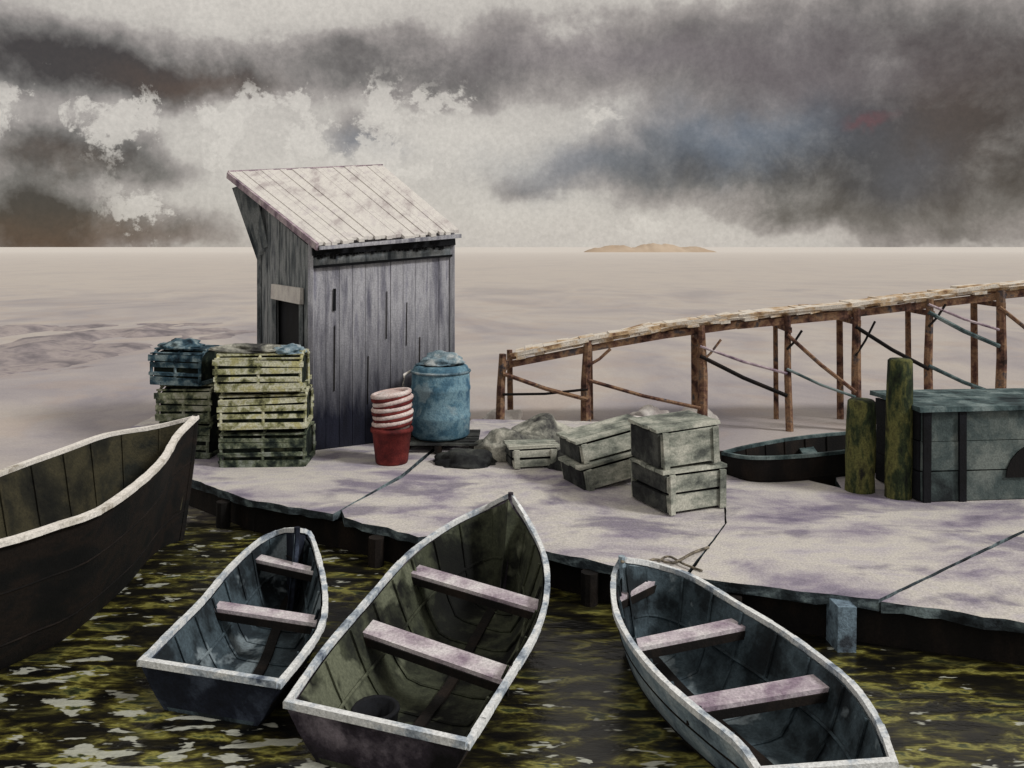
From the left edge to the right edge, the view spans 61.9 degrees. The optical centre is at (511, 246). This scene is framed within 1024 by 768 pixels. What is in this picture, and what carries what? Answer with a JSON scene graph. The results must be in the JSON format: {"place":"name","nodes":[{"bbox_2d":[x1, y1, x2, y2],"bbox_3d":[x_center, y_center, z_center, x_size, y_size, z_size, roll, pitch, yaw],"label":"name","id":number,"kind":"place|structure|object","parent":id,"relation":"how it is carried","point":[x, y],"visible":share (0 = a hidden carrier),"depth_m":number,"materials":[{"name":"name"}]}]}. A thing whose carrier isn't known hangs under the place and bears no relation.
{"place":"outdoors","nodes":[
{"label":"outdoors","id":0,"kind":"place"},
{"bbox_2d":[0,323,256,377],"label":"tidal bank","id":1,"kind":"structure","parent":0,"point":[41,353],"depth_m":23.84,"materials":[{"name":"grey sand"}]},
{"bbox_2d":[226,164,461,449],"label":"fishing shed","id":2,"kind":"structure","parent":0,"point":[356,280],"depth_m":10.89,"materials":[{"name":"grey wood"}]},
{"bbox_2d":[271,284,302,346],"bbox_3d":[-2.938,0.945,11.149,0.074,0.870,1.400,0,0,-30],"label":"door frame","id":3,"kind":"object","parent":2,"relation":"in","point":[290,294],"depth_m":11.10,"materials":[{"name":"beige wood"}]},
{"bbox_2d":[0,247,1023,767],"bbox_3d":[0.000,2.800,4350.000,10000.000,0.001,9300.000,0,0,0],"label":"water","id":4,"kind":"structure","parent":0,"point":[82,697],"depth_m":15.16,"materials":[{"name":"liquid"}]},
{"bbox_2d":[0,414,198,669],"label":"fishing boat","id":5,"kind":"object","parent":4,"relation":"on","point":[90,527],"visible":0.97,"depth_m":6.76,"materials":[{"name":"black wood"}]},
{"bbox_2d":[137,526,327,725],"bbox_3d":[-1.744,2.610,6.003,1.052,0.760,2.233,0,0,0],"label":"rowing boat","id":6,"kind":"object","parent":4,"relation":"on","point":[237,641],"visible":0.98,"depth_m":5.86,"materials":[{"name":"painted wood"},{"name":"dark timber"}]},
{"bbox_2d":[283,492,549,767],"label":"rowing boat","id":7,"kind":"object","parent":4,"relation":"on","point":[420,658],"visible":1,"depth_m":5.52,"materials":[{"name":"green wood"}]},
{"bbox_2d":[482,408,522,419],"bbox_3d":[-0.156,2.732,13.758,0.708,0.264,0.560,0,0,0],"label":"boulder","id":8,"kind":"object","parent":4,"relation":"in","point":[512,414],"visible":0.43,"depth_m":13.62,"materials":[{"name":"grey stone"}]},
{"bbox_2d":[131,415,1023,665],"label":"dock","id":9,"kind":"object","parent":4,"relation":"in","point":[840,568],"visible":0.45,"depth_m":7.44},
{"bbox_2d":[159,418,225,458],"bbox_3d":[-3.811,2.241,10.226,0.694,0.438,0.632,0,0,6],"label":"lobster trap","id":10,"kind":"object","parent":9,"relation":"on","point":[208,436],"visible":0.27,"depth_m":9.94,"materials":[{"name":"green wood"}]},
{"bbox_2d":[154,382,225,421],"bbox_3d":[-3.813,1.818,10.259,0.698,0.434,0.634,0,0,5],"label":"lobster trap","id":11,"kind":"object","parent":10,"relation":"on","point":[176,402],"visible":0.62,"depth_m":9.96,"materials":[{"name":"green wood"}]},
{"bbox_2d":[148,345,222,385],"bbox_3d":[-3.863,1.392,10.223,0.692,0.435,0.633,0,0,11],"label":"lobster trap","id":12,"kind":"object","parent":11,"relation":"on","point":[189,367],"visible":0.78,"depth_m":9.95,"materials":[{"name":"blue wood"}]},
{"bbox_2d":[157,338,204,349],"bbox_3d":[-3.939,1.153,10.203,0.549,0.125,0.459,0,0,31],"label":"folded tarp","id":13,"kind":"object","parent":12,"relation":"on","point":[178,343],"visible":0.97,"depth_m":10.07,"materials":[{"name":"blue fabric"}]},
{"bbox_2d":[217,421,315,467],"bbox_3d":[-2.805,2.243,9.833,0.992,0.434,0.632,0,0,-3],"label":"lobster trap","id":14,"kind":"object","parent":9,"relation":"on","point":[268,448],"visible":0.73,"depth_m":9.54,"materials":[{"name":"weathered wood"},{"name":"netting"}]},
{"bbox_2d":[217,384,313,429],"bbox_3d":[-2.819,1.821,9.827,0.989,0.428,0.632,0,0,-6],"label":"lobster trap","id":15,"kind":"object","parent":14,"relation":"on","point":[265,410],"visible":0.81,"depth_m":9.54,"materials":[{"name":"green wood"}]},
{"bbox_2d":[212,349,311,391],"bbox_3d":[-2.851,1.394,9.797,0.997,0.431,0.635,0,0,-5],"label":"lobster trap","id":16,"kind":"object","parent":15,"relation":"on","point":[255,372],"visible":0.9,"depth_m":9.51,"materials":[{"name":"weathered wood"},{"name":"netting"}]},
{"bbox_2d":[208,343,280,352],"bbox_3d":[-3.006,1.158,9.862,1.037,0.106,0.554,0,0,0],"label":"folded net","id":17,"kind":"object","parent":16,"relation":"on","point":[249,348],"visible":0.87,"depth_m":9.68,"materials":[{"name":"grey fabric"}]},
{"bbox_2d":[273,343,306,354],"bbox_3d":[-2.548,1.165,9.803,0.390,0.112,0.418,0,0,-33],"label":"folded tarp","id":18,"kind":"object","parent":16,"relation":"on","point":[292,348],"visible":0.99,"depth_m":9.67,"materials":[{"name":"blue fabric"}]},
{"bbox_2d":[370,387,413,465],"bbox_3d":[-1.371,2.041,9.750,0.495,0.839,0.497,0,0,0],"label":"red bucket","id":19,"kind":"object","parent":9,"relation":"on","point":[391,428],"visible":1,"depth_m":9.57,"materials":[{"name":"red plastic"}]},
{"bbox_2d":[409,429,479,453],"bbox_3d":[-0.880,2.402,10.550,0.957,0.123,0.808,0,0,0],"label":"wooden pallet","id":20,"kind":"object","parent":9,"relation":"on","point":[471,438],"visible":0.4,"depth_m":10.24,"materials":[{"name":"grey wood"}]},
{"bbox_2d":[402,350,470,440],"bbox_3d":[-0.880,1.806,10.550,0.748,1.049,0.748,0,0,39],"label":"plastic barrel","id":21,"kind":"object","parent":20,"relation":"on","point":[440,387],"visible":1,"depth_m":10.26,"materials":[{"name":"blue plastic"}]},
{"bbox_2d":[432,448,496,468],"bbox_3d":[-0.547,2.396,9.743,0.762,0.201,0.535,0,0,0],"label":"pile","id":22,"kind":"object","parent":9,"relation":"on","point":[459,458],"visible":1,"depth_m":9.62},
{"bbox_2d":[474,427,541,461],"bbox_3d":[-0.019,2.344,10.106,0.933,0.398,0.693,0,0,0],"label":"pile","id":23,"kind":"object","parent":9,"relation":"on","point":[492,442],"visible":0.3,"depth_m":9.96,"materials":[{"name":"grey fabric"}]},
{"bbox_2d":[503,439,559,468],"bbox_3d":[0.219,2.341,9.701,0.590,0.244,0.430,0,0,-11],"label":"fish box","id":24,"kind":"object","parent":9,"relation":"on","point":[531,452],"visible":0.95,"depth_m":9.54,"materials":[{"name":"grey wood"}]},
{"bbox_2d":[511,413,572,450],"bbox_3d":[0.421,2.306,10.470,0.899,0.499,0.614,0,0,0],"label":"boulder","id":25,"kind":"object","parent":9,"relation":"on","point":[545,425],"visible":0.25,"depth_m":10.37,"materials":[{"name":"grey stone"}]},
{"bbox_2d":[543,450,564,470],"bbox_3d":[0.590,2.397,9.596,0.470,0.214,0.419,0,0,11],"label":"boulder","id":26,"kind":"object","parent":9,"relation":"on","point":[556,465],"visible":0.3,"depth_m":9.48,"materials":[{"name":"grey stone"}]},
{"bbox_2d":[558,449,633,490],"bbox_3d":[0.989,2.300,9.037,0.887,0.377,0.590,0,0,-24],"label":"wooden crate","id":27,"kind":"object","parent":9,"relation":"on","point":[593,474],"visible":0.61,"depth_m":8.78,"materials":[{"name":"grey wood"}]},
{"bbox_2d":[556,414,634,464],"bbox_3d":[0.968,2.039,9.107,0.883,0.374,0.590,0,0,-21],"label":"wooden crate","id":28,"kind":"object","parent":27,"relation":"on","point":[585,444],"visible":0.72,"depth_m":8.90,"materials":[{"name":"grey wood"}]},
{"bbox_2d":[620,546,709,563],"bbox_3d":[1.114,2.330,6.535,0.210,0.258,1.279,0,0,41],"label":"mooring rope","id":29,"kind":"object","parent":9,"relation":"on","point":[681,558],"visible":0.62,"depth_m":6.67,"materials":[{"name":"brown fabric"}]},
{"bbox_2d":[629,457,726,515],"bbox_3d":[1.599,2.262,8.249,0.730,0.406,0.689,0,0,-24],"label":"wooden crate","id":30,"kind":"object","parent":9,"relation":"on","point":[673,490],"visible":0.83,"depth_m":8.01,"materials":[{"name":"grey wood"}]},
{"bbox_2d":[628,410,720,470],"bbox_3d":[1.564,1.861,8.274,0.710,0.415,0.649,0,0,-21],"label":"wooden crate","id":31,"kind":"object","parent":30,"relation":"on","point":[665,441],"visible":1,"depth_m":8.05,"materials":[{"name":"grey wood"}]},
{"bbox_2d":[657,555,702,571],"bbox_3d":[1.284,2.447,6.609,0.380,0.019,0.254,0,0,13],"label":"mooring rope","id":32,"kind":"object","parent":9,"relation":"on","point":[679,561],"visible":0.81,"depth_m":6.62,"materials":[{"name":"beige fabric"}]},
{"bbox_2d":[720,431,875,486],"bbox_3d":[3.644,2.554,9.524,2.850,0.828,0.809,0,0,-17],"label":"rowing boat","id":33,"kind":"object","parent":9,"relation":"on","point":[819,458],"visible":0.3,"depth_m":9.06,"materials":[{"name":"black wood"}]},
{"bbox_2d":[870,388,1023,502],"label":"wooden storage bin","id":34,"kind":"object","parent":9,"relation":"on","point":[968,444],"visible":0.84,"depth_m":8.28,"materials":[{"name":"grey wood"}]},
{"bbox_2d":[629,404,668,415],"bbox_3d":[2.217,2.708,13.741,0.690,0.311,0.528,0,0,0],"label":"boulder","id":35,"kind":"object","parent":4,"relation":"in","point":[647,410],"visible":0.24,"depth_m":13.65,"materials":[{"name":"grey stone"}]},
{"bbox_2d":[682,407,718,419],"bbox_3d":[2.988,2.721,13.740,0.789,0.277,0.535,0,0,0],"label":"boulder","id":36,"kind":"object","parent":4,"relation":"in","point":[711,414],"visible":0.16,"depth_m":13.71,"materials":[{"name":"grey stone"}]},
{"bbox_2d":[610,555,898,767],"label":"rowing boat","id":37,"kind":"object","parent":4,"relation":"on","point":[723,679],"visible":0.98,"depth_m":5.09,"materials":[{"name":"painted wood"},{"name":"dark timber"}]},
{"bbox_2d":[496,280,1023,431],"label":"timber pier","id":38,"kind":"structure","parent":4,"relation":"in","point":[840,312],"depth_m":12.94,"materials":[{"name":"brown wood"}]},
{"bbox_2d":[844,397,875,494],"bbox_3d":[3.506,2.301,8.620,0.317,1.523,0.312,0,0,0],"label":"mooring piling","id":39,"kind":"object","parent":4,"relation":"in","point":[860,450],"visible":0.57,"depth_m":8.50,"materials":[{"name":"green wood"}]},
{"bbox_2d":[884,357,912,500],"bbox_3d":[3.798,2.081,8.400,0.276,1.962,0.266,0,0,0],"label":"mooring piling","id":40,"kind":"object","parent":4,"relation":"in","point":[898,438],"visible":0.73,"depth_m":8.30,"materials":[{"name":"green wood"}]},
{"bbox_2d":[0,0,1023,246],"label":"sky","id":41,"kind":"structure","parent":0,"point":[124,123],"materials":[{"name":"grey"}]},
{"bbox_2d":[584,243,714,251],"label":"distant island","id":42,"kind":"structure","parent":0,"point":[652,247],"depth_m":446.72,"materials":[{"name":"beige sand"}]}
]}

